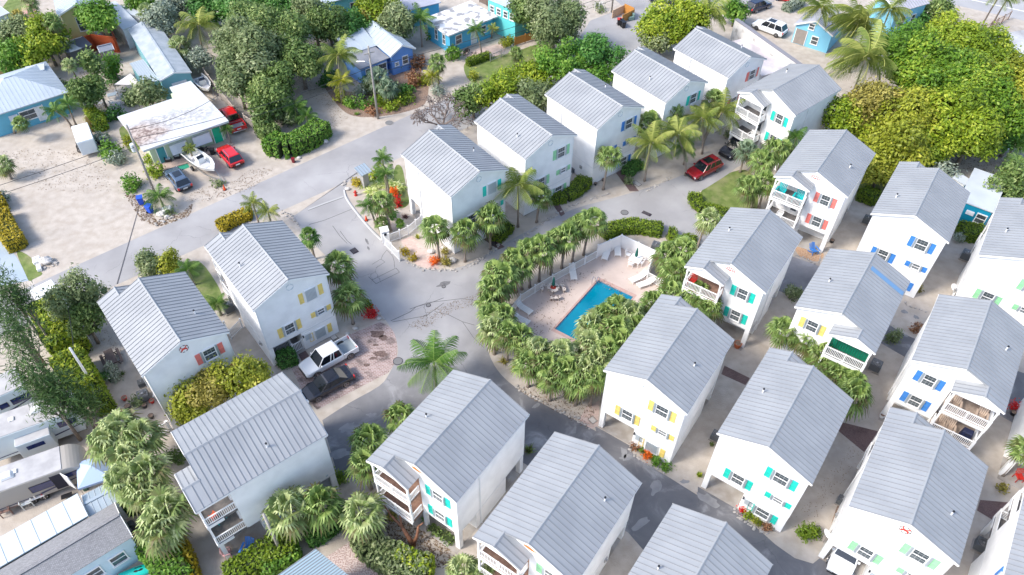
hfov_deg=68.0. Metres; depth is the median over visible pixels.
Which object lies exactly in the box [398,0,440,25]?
grey flat wing
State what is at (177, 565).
hedge
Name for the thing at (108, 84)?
fallen leaves
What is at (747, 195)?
fan palm
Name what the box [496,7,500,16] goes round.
window
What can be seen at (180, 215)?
stone border
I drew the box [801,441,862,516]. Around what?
fallen leaves
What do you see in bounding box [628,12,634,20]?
armchair
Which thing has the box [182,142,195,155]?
feather palm
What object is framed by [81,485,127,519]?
metal shed
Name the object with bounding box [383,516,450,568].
fallen leaves
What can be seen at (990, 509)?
paver path
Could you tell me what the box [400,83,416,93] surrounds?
shrub
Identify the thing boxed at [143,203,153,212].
wheelie bin
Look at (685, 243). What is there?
fan palm
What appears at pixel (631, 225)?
hedge
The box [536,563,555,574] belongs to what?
window
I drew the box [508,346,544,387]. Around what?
fan palm
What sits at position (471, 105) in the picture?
broadleaf tree
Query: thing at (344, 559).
gravel bed
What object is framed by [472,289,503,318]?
fan palm
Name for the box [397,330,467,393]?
coconut palm
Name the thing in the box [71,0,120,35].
broadleaf tree
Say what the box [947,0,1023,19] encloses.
highway
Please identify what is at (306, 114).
feather palm
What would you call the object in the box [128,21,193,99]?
trailer home
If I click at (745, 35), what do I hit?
concrete building
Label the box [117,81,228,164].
flat roof house
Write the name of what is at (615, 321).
fan palm
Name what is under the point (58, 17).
shrub
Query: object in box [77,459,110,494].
canopy tent
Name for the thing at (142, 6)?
fan palm
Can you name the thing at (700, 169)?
suv
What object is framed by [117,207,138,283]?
ground cable
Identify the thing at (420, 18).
feather palm
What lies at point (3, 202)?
hedge
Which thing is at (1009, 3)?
coconut palm
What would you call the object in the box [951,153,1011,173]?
fallen leaves
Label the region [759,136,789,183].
fan palm
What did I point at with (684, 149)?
coconut palm
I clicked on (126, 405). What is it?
plant pot
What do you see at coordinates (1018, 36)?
flat grey building
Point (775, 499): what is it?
window
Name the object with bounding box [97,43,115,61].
garden shed
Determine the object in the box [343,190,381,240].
kerb
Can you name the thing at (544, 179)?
window
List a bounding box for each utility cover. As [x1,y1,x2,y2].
[330,334,337,341]
[588,416,596,422]
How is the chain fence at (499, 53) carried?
on the lawn at (485, 68)
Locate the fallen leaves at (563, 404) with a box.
[521,388,595,427]
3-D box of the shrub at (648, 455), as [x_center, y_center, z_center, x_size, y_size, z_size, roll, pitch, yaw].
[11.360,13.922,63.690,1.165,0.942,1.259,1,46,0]
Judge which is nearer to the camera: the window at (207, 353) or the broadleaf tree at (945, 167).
the window at (207, 353)
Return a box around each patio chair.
[219,546,231,559]
[238,536,256,553]
[687,273,697,284]
[774,182,787,194]
[792,189,805,203]
[807,242,819,255]
[933,413,948,427]
[943,417,957,431]
[946,394,962,412]
[973,406,989,421]
[1012,468,1023,482]
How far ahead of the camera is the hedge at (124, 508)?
59.46 m
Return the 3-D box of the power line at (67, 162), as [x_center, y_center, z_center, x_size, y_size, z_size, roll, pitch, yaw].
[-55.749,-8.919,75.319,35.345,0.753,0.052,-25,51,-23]
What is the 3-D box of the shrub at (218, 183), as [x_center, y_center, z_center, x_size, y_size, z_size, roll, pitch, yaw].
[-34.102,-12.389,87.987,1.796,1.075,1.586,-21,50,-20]
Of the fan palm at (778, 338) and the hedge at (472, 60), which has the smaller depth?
the fan palm at (778, 338)
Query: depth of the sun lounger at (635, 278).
78.12 m
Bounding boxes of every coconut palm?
[173,6,221,49]
[316,33,362,102]
[326,69,354,97]
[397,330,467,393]
[495,165,543,227]
[626,121,675,181]
[654,115,701,175]
[670,136,695,164]
[684,102,723,154]
[692,0,729,31]
[704,87,745,142]
[797,0,841,26]
[823,0,884,67]
[824,19,897,88]
[839,10,878,72]
[869,0,912,27]
[982,0,1017,26]
[992,0,1023,24]
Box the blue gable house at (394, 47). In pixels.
[364,21,415,74]
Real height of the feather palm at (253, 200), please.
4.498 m
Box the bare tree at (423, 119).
[410,92,473,128]
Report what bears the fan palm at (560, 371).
on the ground at (80, 222)
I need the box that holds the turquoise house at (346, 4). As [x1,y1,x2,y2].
[320,0,355,23]
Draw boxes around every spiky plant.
[355,178,373,190]
[363,186,381,197]
[369,178,384,190]
[381,178,403,188]
[389,179,407,196]
[498,355,507,365]
[524,441,535,454]
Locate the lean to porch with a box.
[129,59,162,94]
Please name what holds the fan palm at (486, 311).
on the ground at (80, 222)
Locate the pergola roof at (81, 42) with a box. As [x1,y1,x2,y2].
[65,36,91,67]
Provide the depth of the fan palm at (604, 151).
84.74 m
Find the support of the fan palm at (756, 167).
on the ground at (80, 222)
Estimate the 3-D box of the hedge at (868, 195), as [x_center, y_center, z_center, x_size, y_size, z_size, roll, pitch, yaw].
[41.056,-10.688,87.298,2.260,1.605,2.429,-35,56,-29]
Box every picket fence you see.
[85,116,93,131]
[165,420,179,429]
[202,67,234,108]
[242,113,253,128]
[273,340,290,352]
[388,214,421,241]
[512,249,598,308]
[646,270,662,285]
[986,11,1011,27]
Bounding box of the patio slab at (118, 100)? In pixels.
[105,93,134,116]
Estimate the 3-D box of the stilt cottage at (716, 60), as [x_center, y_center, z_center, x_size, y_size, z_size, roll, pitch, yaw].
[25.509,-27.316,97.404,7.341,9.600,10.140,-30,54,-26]
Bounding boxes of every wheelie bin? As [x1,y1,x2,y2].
[136,194,144,204]
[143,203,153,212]
[209,147,215,154]
[620,20,626,27]
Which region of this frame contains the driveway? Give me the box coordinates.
[0,242,27,284]
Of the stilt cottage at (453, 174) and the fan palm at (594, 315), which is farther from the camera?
the stilt cottage at (453, 174)
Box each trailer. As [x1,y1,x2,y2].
[0,368,34,413]
[0,391,86,460]
[0,444,86,510]
[30,280,54,299]
[71,122,100,155]
[109,1,137,47]
[120,5,140,22]
[184,159,222,180]
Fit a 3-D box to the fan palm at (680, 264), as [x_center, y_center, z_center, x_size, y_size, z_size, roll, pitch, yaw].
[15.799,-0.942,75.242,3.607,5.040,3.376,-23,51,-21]
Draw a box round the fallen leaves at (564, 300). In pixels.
[527,270,620,334]
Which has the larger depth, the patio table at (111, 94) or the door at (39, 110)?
the patio table at (111, 94)
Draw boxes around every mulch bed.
[325,71,428,116]
[796,247,823,260]
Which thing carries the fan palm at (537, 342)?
on the ground at (80, 222)
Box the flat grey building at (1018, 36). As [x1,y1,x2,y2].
[995,30,1023,56]
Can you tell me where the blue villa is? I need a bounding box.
[869,0,929,31]
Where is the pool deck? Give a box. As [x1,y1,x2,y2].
[514,248,658,350]
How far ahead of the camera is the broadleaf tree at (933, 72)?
90.73 m
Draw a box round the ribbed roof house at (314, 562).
[278,549,347,574]
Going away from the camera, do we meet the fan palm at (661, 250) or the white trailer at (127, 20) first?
the fan palm at (661, 250)
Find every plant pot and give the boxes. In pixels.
[124,403,130,409]
[148,413,153,418]
[734,340,741,348]
[1010,410,1016,415]
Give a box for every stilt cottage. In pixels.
[97,271,240,428]
[171,372,339,558]
[204,220,338,366]
[366,369,529,553]
[401,124,508,253]
[472,431,641,574]
[474,94,576,215]
[544,68,644,184]
[598,294,734,464]
[611,47,707,157]
[628,503,772,574]
[673,26,766,132]
[680,207,802,350]
[701,347,853,532]
[728,63,841,171]
[766,129,875,254]
[780,248,910,381]
[818,407,988,574]
[856,161,970,298]
[878,294,1023,449]
[952,197,1023,325]
[968,487,1023,574]
[997,398,1023,489]
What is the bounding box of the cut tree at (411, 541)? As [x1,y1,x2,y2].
[384,506,423,546]
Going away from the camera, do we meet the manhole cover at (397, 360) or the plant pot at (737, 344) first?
the manhole cover at (397, 360)
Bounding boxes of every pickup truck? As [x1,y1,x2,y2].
[218,106,246,133]
[298,334,358,378]
[718,137,748,159]
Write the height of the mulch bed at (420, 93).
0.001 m
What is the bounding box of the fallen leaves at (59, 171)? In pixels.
[6,149,109,191]
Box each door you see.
[33,104,47,120]
[155,146,167,162]
[211,126,223,143]
[303,331,314,348]
[471,32,476,44]
[633,432,643,448]
[740,497,754,511]
[754,122,763,134]
[760,105,768,114]
[787,207,796,215]
[792,28,807,45]
[867,570,879,574]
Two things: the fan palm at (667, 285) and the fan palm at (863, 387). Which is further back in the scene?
the fan palm at (667, 285)
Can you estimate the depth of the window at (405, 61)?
105.03 m
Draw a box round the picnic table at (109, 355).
[99,348,123,368]
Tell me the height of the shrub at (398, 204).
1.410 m
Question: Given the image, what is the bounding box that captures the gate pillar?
[379,226,388,242]
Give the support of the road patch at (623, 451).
on the plaza road at (403, 291)
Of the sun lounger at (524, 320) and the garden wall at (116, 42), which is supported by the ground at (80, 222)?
the garden wall at (116, 42)
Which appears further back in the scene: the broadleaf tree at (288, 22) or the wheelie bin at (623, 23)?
the wheelie bin at (623, 23)
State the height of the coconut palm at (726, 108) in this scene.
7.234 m
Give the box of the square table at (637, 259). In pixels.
[628,253,642,267]
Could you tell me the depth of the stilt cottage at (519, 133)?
82.61 m
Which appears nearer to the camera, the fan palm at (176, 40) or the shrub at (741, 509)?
the shrub at (741, 509)
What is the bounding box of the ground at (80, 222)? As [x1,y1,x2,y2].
[0,0,1023,574]
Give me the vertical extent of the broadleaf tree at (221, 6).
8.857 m
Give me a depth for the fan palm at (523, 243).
74.43 m
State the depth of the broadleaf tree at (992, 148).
86.60 m
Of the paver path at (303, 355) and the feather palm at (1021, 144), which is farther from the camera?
the feather palm at (1021, 144)
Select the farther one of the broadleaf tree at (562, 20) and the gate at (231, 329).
the broadleaf tree at (562, 20)
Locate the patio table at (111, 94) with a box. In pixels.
[107,92,116,99]
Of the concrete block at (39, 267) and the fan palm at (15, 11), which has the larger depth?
the fan palm at (15, 11)
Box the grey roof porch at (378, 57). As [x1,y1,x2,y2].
[346,47,389,83]
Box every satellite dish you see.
[823,528,830,542]
[951,283,957,293]
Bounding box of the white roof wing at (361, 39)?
[337,28,375,64]
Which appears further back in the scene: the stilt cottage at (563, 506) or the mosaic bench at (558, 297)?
the mosaic bench at (558, 297)
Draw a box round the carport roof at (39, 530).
[0,493,88,568]
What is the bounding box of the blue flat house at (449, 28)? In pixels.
[424,1,497,49]
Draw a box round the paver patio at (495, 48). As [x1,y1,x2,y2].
[464,44,504,56]
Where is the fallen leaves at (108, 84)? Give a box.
[80,71,123,111]
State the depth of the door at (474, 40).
111.00 m
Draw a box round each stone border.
[40,257,57,268]
[125,195,192,225]
[154,216,175,225]
[281,210,299,225]
[400,243,499,271]
[515,193,610,242]
[515,384,589,429]
[628,446,664,473]
[646,177,670,190]
[733,508,768,534]
[795,255,820,263]
[904,301,926,312]
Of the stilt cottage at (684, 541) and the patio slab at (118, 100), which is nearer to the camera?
the stilt cottage at (684, 541)
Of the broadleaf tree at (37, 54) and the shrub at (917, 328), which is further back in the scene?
the broadleaf tree at (37, 54)
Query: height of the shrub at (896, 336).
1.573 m
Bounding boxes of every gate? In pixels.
[150,421,169,435]
[222,318,243,338]
[289,338,303,351]
[382,235,399,261]
[514,33,534,45]
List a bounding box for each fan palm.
[0,154,19,179]
[9,8,24,18]
[10,115,31,133]
[20,0,41,15]
[40,12,64,35]
[60,57,78,79]
[84,426,123,469]
[94,407,147,459]
[100,459,147,510]
[102,437,156,481]
[116,472,168,516]
[117,417,169,458]
[122,449,174,504]
[132,505,193,561]
[134,2,152,21]
[136,483,198,543]
[168,35,191,62]
[260,484,316,543]
[298,226,321,257]
[301,481,345,537]
[321,249,358,294]
[331,280,369,324]
[337,490,387,544]
[345,445,379,490]
[346,422,388,465]
[362,66,393,93]
[371,190,396,231]
[374,216,389,232]
[376,79,399,102]
[380,399,414,433]
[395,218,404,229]
[416,214,450,259]
[427,53,446,84]
[444,552,479,574]
[448,217,483,262]
[468,558,495,574]
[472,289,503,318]
[473,311,505,355]
[474,199,508,249]
[475,273,511,303]
[475,301,506,335]
[479,258,505,290]
[484,261,521,301]
[490,302,520,323]
[492,318,522,361]
[499,246,526,292]
[502,322,534,356]
[506,254,536,290]
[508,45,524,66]
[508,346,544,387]
[516,237,538,288]
[522,232,558,282]
[523,335,548,369]
[528,185,553,222]
[529,351,559,393]
[535,365,564,401]
[544,227,566,274]
[546,338,577,370]
[549,352,583,398]
[551,219,584,268]
[561,365,595,406]
[568,212,592,262]
[570,353,601,398]
[571,307,602,339]
[572,329,604,357]
[574,207,608,255]
[580,363,606,406]
[581,344,613,368]
[584,322,612,346]
[590,302,617,324]
[594,146,624,190]
[594,333,620,361]
[598,313,632,342]
[605,292,632,325]
[605,324,632,353]
[616,299,646,326]
[625,311,644,331]
[637,109,663,157]
[637,290,660,313]
[649,240,681,274]
[655,256,689,293]
[655,277,685,299]
[665,104,684,127]
[665,234,697,273]
[679,280,711,307]
[693,206,722,247]
[693,296,724,323]
[700,88,726,137]
[731,138,757,172]
[731,175,762,208]
[746,148,777,174]
[750,169,777,208]
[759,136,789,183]
[765,315,798,349]
[773,139,794,173]
[787,333,816,360]
[801,342,831,370]
[817,360,847,384]
[835,368,868,403]
[836,376,874,422]
[1001,434,1023,476]
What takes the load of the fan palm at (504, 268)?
on the ground at (80, 222)
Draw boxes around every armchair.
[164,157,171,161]
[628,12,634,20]
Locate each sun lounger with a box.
[514,300,533,314]
[515,312,530,324]
[569,263,576,280]
[601,248,610,259]
[614,244,620,256]
[629,269,646,282]
[636,276,656,287]
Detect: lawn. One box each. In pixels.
[2,0,26,18]
[17,251,41,280]
[119,126,139,152]
[164,14,185,34]
[188,261,223,310]
[393,165,408,207]
[464,43,558,83]
[701,170,757,219]
[854,180,885,202]
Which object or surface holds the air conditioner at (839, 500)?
on the ground at (80, 222)
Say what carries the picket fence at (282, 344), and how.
on the ground at (80, 222)
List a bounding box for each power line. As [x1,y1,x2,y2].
[1,140,128,184]
[2,147,133,193]
[67,305,73,350]
[129,96,216,129]
[134,67,369,138]
[137,75,369,146]
[372,0,593,66]
[375,0,611,73]
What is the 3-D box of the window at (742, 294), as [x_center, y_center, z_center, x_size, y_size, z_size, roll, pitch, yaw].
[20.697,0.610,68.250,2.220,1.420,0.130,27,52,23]
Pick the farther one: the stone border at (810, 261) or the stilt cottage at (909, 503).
the stone border at (810, 261)
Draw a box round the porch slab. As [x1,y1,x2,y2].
[156,136,233,170]
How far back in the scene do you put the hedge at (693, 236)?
81.94 m
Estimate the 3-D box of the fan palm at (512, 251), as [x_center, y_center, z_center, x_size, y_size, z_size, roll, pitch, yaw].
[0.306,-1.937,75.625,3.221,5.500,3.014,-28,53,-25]
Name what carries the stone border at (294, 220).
on the ground at (80, 222)
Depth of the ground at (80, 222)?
82.42 m
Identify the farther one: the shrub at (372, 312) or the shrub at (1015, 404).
the shrub at (372, 312)
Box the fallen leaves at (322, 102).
[297,77,347,129]
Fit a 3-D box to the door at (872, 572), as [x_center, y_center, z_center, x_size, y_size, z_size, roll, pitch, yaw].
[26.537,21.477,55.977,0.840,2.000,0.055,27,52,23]
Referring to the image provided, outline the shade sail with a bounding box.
[114,73,136,98]
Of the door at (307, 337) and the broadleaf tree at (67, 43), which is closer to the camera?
the door at (307, 337)
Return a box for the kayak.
[118,564,148,574]
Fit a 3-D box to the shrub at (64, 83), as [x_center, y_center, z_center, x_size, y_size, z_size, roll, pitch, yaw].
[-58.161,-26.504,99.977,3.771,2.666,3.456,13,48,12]
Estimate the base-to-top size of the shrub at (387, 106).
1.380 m
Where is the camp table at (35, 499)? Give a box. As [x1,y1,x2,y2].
[25,495,46,506]
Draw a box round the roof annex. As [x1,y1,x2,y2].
[25,63,44,70]
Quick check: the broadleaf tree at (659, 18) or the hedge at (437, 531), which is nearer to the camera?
the hedge at (437, 531)
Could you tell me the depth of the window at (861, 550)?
54.61 m
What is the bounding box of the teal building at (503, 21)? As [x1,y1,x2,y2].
[488,0,529,38]
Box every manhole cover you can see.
[385,120,393,124]
[393,357,402,364]
[621,210,627,214]
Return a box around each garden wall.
[83,34,118,52]
[111,31,120,52]
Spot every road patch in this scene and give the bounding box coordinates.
[330,448,351,458]
[338,422,354,432]
[366,413,375,417]
[436,281,449,286]
[583,431,592,438]
[619,454,633,460]
[621,447,626,457]
[631,517,649,530]
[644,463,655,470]
[650,480,661,495]
[697,492,719,507]
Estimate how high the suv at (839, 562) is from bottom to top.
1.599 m
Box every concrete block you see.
[32,257,37,264]
[36,263,41,271]
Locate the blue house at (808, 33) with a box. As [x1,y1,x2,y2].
[791,6,841,52]
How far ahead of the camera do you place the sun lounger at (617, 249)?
80.87 m
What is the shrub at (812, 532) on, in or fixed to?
on the ground at (80, 222)
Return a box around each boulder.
[38,256,52,264]
[155,211,165,216]
[427,249,434,253]
[450,257,456,262]
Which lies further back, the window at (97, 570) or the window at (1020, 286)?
the window at (1020, 286)
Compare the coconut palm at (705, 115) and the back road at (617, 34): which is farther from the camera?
the back road at (617, 34)
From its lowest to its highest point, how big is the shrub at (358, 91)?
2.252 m
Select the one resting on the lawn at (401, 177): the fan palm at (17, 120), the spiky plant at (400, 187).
the spiky plant at (400, 187)
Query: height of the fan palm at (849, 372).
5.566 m
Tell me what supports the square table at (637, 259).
on the pool deck
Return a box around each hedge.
[0,191,10,208]
[0,206,28,252]
[28,294,92,356]
[47,342,106,397]
[82,105,109,131]
[86,382,117,417]
[122,503,141,516]
[134,539,192,574]
[176,535,202,574]
[214,206,253,231]
[220,531,297,574]
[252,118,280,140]
[257,541,303,574]
[260,117,332,159]
[275,346,298,370]
[303,505,344,548]
[348,529,431,574]
[363,297,373,309]
[391,542,435,574]
[426,523,454,546]
[465,50,491,66]
[487,221,514,243]
[550,173,592,205]
[597,216,663,240]
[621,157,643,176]
[667,225,678,240]
[682,232,697,241]
[687,191,728,217]
[780,0,805,12]
[855,185,881,206]
[954,220,985,243]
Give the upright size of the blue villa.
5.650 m
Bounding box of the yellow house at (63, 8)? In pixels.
[54,0,110,39]
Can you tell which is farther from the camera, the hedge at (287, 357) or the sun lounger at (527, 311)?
the sun lounger at (527, 311)
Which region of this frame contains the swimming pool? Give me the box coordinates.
[551,277,636,340]
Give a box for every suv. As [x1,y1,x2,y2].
[163,166,192,191]
[216,144,244,168]
[685,154,723,180]
[747,0,771,12]
[751,17,788,37]
[826,546,860,574]
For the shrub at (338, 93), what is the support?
on the mulch bed at (420, 93)
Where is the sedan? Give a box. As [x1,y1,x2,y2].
[300,364,355,402]
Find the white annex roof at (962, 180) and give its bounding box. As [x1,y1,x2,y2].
[952,173,968,187]
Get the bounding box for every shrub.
[0,188,11,201]
[46,8,66,30]
[59,78,74,94]
[84,108,109,123]
[90,115,108,131]
[92,130,110,147]
[97,137,123,157]
[99,69,120,86]
[99,144,121,160]
[99,370,111,381]
[101,146,128,165]
[102,360,123,385]
[103,103,126,122]
[118,171,144,197]
[120,87,136,107]
[120,135,131,145]
[126,393,144,408]
[136,388,151,405]
[141,160,165,179]
[143,153,151,163]
[156,205,178,216]
[165,446,185,465]
[209,178,225,187]
[271,108,302,127]
[316,64,338,87]
[328,466,349,486]
[332,87,348,103]
[343,95,358,108]
[350,82,367,101]
[351,174,361,187]
[355,93,377,110]
[357,81,376,94]
[361,304,378,318]
[364,103,381,116]
[368,164,382,180]
[373,92,388,107]
[380,96,402,112]
[383,509,397,522]
[384,208,398,220]
[390,186,401,195]
[391,79,402,94]
[393,88,415,105]
[393,195,402,207]
[399,247,411,255]
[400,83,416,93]
[405,68,423,87]
[406,251,417,261]
[409,53,427,70]
[415,73,431,86]
[424,25,430,40]
[427,253,439,265]
[430,82,445,97]
[440,254,451,266]
[441,246,449,254]
[443,44,464,61]
[467,67,479,81]
[498,34,514,47]
[592,1,608,13]
[624,174,634,184]
[628,441,640,451]
[637,446,645,455]
[640,449,652,460]
[650,454,663,466]
[659,459,675,472]
[723,128,729,138]
[736,504,745,515]
[742,507,754,520]
[751,517,763,527]
[761,521,773,531]
[782,282,802,302]
[793,520,823,543]
[882,325,904,344]
[908,322,923,333]
[952,232,965,243]
[996,482,1009,494]
[1007,397,1021,409]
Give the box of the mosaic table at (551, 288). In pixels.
[547,283,558,292]
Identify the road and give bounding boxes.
[0,15,711,334]
[293,155,1023,574]
[581,0,774,49]
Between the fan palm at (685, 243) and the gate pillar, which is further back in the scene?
the gate pillar
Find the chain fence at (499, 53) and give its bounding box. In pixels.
[490,44,512,61]
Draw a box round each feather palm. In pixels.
[39,101,71,126]
[56,95,80,124]
[142,183,176,213]
[174,258,203,284]
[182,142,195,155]
[205,292,228,315]
[219,123,234,143]
[239,191,262,222]
[256,200,279,220]
[279,95,311,125]
[297,106,317,123]
[355,194,379,226]
[371,146,393,190]
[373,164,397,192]
[409,2,436,46]
[423,65,442,87]
[466,18,484,52]
[487,22,499,38]
[783,126,806,147]
[1000,136,1023,160]
[1000,152,1023,167]
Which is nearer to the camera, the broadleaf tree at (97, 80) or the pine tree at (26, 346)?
the pine tree at (26, 346)
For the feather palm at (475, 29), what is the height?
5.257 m
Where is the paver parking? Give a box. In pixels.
[292,322,396,408]
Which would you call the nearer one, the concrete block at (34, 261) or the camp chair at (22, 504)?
the camp chair at (22, 504)
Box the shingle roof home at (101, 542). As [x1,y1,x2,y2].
[0,502,142,574]
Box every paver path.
[298,351,308,360]
[372,209,397,229]
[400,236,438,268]
[484,237,503,248]
[553,204,564,215]
[579,400,599,428]
[616,171,637,190]
[721,366,749,384]
[839,423,877,451]
[977,500,1007,518]
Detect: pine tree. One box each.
[0,262,48,352]
[0,280,47,336]
[0,283,46,364]
[0,300,55,383]
[0,315,56,373]
[0,340,62,395]
[13,361,65,407]
[25,362,87,427]
[26,379,83,441]
[50,366,102,428]
[60,386,110,429]
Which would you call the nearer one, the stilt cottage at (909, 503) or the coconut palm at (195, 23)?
the stilt cottage at (909, 503)
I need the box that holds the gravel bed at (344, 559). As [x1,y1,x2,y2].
[327,543,381,574]
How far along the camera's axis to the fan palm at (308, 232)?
77.33 m
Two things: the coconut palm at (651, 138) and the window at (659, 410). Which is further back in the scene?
the coconut palm at (651, 138)
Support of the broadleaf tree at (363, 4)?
on the ground at (80, 222)
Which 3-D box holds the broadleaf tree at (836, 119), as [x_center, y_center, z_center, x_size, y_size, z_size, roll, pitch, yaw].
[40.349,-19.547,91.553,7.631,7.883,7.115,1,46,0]
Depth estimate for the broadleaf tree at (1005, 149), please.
90.30 m
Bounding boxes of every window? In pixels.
[18,107,40,120]
[75,17,87,31]
[83,565,106,574]
[107,550,130,568]
[195,342,225,364]
[277,318,301,338]
[298,283,323,304]
[309,323,332,341]
[311,304,330,317]
[378,61,387,72]
[402,54,408,64]
[425,484,450,508]
[428,504,451,527]
[434,28,437,40]
[442,33,445,44]
[455,33,461,44]
[467,210,479,221]
[481,24,486,33]
[483,179,500,196]
[490,5,494,13]
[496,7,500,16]
[496,200,503,206]
[503,10,507,18]
[533,174,549,186]
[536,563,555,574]
[553,143,569,160]
[553,183,565,194]
[556,164,569,175]
[614,404,639,425]
[617,154,630,167]
[621,115,636,131]
[623,136,635,145]
[638,438,664,457]
[647,400,676,422]
[651,425,673,440]
[686,90,700,105]
[723,306,747,324]
[723,468,752,490]
[728,94,739,106]
[729,284,755,303]
[745,67,759,81]
[746,502,777,524]
[764,131,781,140]
[764,466,798,491]
[764,491,791,509]
[770,111,788,127]
[798,316,826,335]
[805,213,828,229]
[808,23,815,30]
[809,35,818,45]
[813,192,836,208]
[847,540,883,564]
[871,246,895,263]
[895,567,914,574]
[898,542,940,569]
[899,391,931,411]
[904,260,927,272]
[907,235,936,253]
[907,282,913,291]
[912,370,945,390]
[972,213,987,224]
[972,288,1002,304]
[994,566,1003,574]
[1012,304,1023,314]
[1016,279,1023,292]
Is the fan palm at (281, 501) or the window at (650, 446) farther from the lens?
the window at (650, 446)
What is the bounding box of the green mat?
[178,164,188,168]
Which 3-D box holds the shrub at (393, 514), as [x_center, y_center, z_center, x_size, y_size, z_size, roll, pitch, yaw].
[-9.512,17.884,59.629,1.276,0.824,1.320,35,55,28]
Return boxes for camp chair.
[0,506,13,517]
[18,498,34,510]
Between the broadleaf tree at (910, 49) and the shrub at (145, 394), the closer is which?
the shrub at (145, 394)
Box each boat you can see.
[181,145,214,170]
[192,73,210,90]
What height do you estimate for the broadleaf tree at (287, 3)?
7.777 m
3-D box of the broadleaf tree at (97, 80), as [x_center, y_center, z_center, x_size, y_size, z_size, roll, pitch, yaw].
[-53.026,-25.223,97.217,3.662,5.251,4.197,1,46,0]
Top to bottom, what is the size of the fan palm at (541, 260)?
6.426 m
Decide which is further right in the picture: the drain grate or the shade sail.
the drain grate
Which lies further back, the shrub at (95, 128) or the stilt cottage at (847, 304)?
the shrub at (95, 128)
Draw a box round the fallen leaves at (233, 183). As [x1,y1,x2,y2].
[187,168,271,200]
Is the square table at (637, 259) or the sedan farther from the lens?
the square table at (637, 259)
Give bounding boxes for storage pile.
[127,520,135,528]
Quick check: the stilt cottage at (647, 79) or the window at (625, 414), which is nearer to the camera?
the window at (625, 414)
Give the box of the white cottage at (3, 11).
[0,6,11,24]
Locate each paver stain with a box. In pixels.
[370,331,383,337]
[373,351,387,356]
[379,335,387,340]
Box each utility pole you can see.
[69,347,86,373]
[125,125,154,190]
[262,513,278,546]
[356,46,378,118]
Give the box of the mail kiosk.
[354,162,371,187]
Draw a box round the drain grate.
[350,247,358,253]
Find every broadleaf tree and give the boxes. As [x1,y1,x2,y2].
[0,10,38,42]
[0,35,35,73]
[8,28,57,67]
[23,10,72,66]
[37,262,111,335]
[43,27,76,65]
[61,75,105,108]
[62,297,106,343]
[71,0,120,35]
[74,44,108,75]
[83,73,109,107]
[98,49,122,79]
[120,0,157,11]
[121,75,170,107]
[131,246,164,276]
[139,0,180,39]
[151,246,181,273]
[154,0,190,23]
[164,375,210,425]
[180,364,235,410]
[183,0,226,28]
[183,44,213,72]
[201,349,273,399]
[206,11,262,55]
[208,0,262,20]
[212,22,285,80]
[212,52,252,109]
[225,0,276,20]
[240,90,281,126]
[242,0,312,56]
[242,59,298,111]
[252,0,282,15]
[264,0,303,15]
[274,29,326,89]
[291,0,332,45]
[300,0,355,46]
[335,5,373,34]
[353,0,401,22]
[360,3,383,23]
[374,0,416,38]
[448,78,492,119]
[471,69,517,109]
[495,55,556,93]
[504,0,544,31]
[516,75,554,110]
[521,0,589,51]
[529,35,593,77]
[549,53,615,84]
[568,30,630,73]
[630,0,688,52]
[637,22,671,53]
[666,0,716,44]
[720,0,751,26]
[821,94,879,145]
[839,73,907,139]
[862,136,915,187]
[864,108,935,167]
[870,82,941,144]
[873,17,925,77]
[880,24,963,87]
[893,53,979,112]
[913,77,1004,150]
[915,116,966,166]
[917,10,931,29]
[921,0,958,28]
[925,7,997,51]
[929,159,967,177]
[930,45,1017,110]
[944,19,1023,64]
[948,105,1008,167]
[975,70,1023,139]
[982,157,1023,198]
[985,45,1023,115]
[997,116,1023,156]
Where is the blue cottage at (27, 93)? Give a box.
[0,61,72,136]
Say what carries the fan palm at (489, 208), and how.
on the ground at (80, 222)
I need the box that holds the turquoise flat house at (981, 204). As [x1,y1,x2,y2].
[957,168,1003,226]
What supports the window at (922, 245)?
in the stilt cottage at (916, 212)
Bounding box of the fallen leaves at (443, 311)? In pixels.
[409,293,478,329]
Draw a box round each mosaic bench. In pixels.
[550,295,560,300]
[559,283,565,292]
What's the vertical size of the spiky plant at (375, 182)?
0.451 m
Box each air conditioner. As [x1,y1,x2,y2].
[137,378,146,388]
[222,300,236,315]
[651,240,660,249]
[708,429,718,443]
[834,494,843,505]
[860,214,871,225]
[866,357,883,374]
[958,248,970,261]
[970,535,987,554]
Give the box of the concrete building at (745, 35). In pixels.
[730,18,801,80]
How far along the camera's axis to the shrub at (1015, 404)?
67.55 m
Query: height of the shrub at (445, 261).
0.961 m
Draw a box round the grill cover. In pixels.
[957,427,973,442]
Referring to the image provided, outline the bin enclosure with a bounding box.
[612,4,634,20]
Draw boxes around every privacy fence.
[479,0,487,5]
[597,234,622,256]
[621,235,655,261]
[646,253,655,276]
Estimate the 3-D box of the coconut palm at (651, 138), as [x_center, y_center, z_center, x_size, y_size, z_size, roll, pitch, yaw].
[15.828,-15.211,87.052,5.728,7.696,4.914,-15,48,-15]
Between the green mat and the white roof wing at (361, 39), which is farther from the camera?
the white roof wing at (361, 39)
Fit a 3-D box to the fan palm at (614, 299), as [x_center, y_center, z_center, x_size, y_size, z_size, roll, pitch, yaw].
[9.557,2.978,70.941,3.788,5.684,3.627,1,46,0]

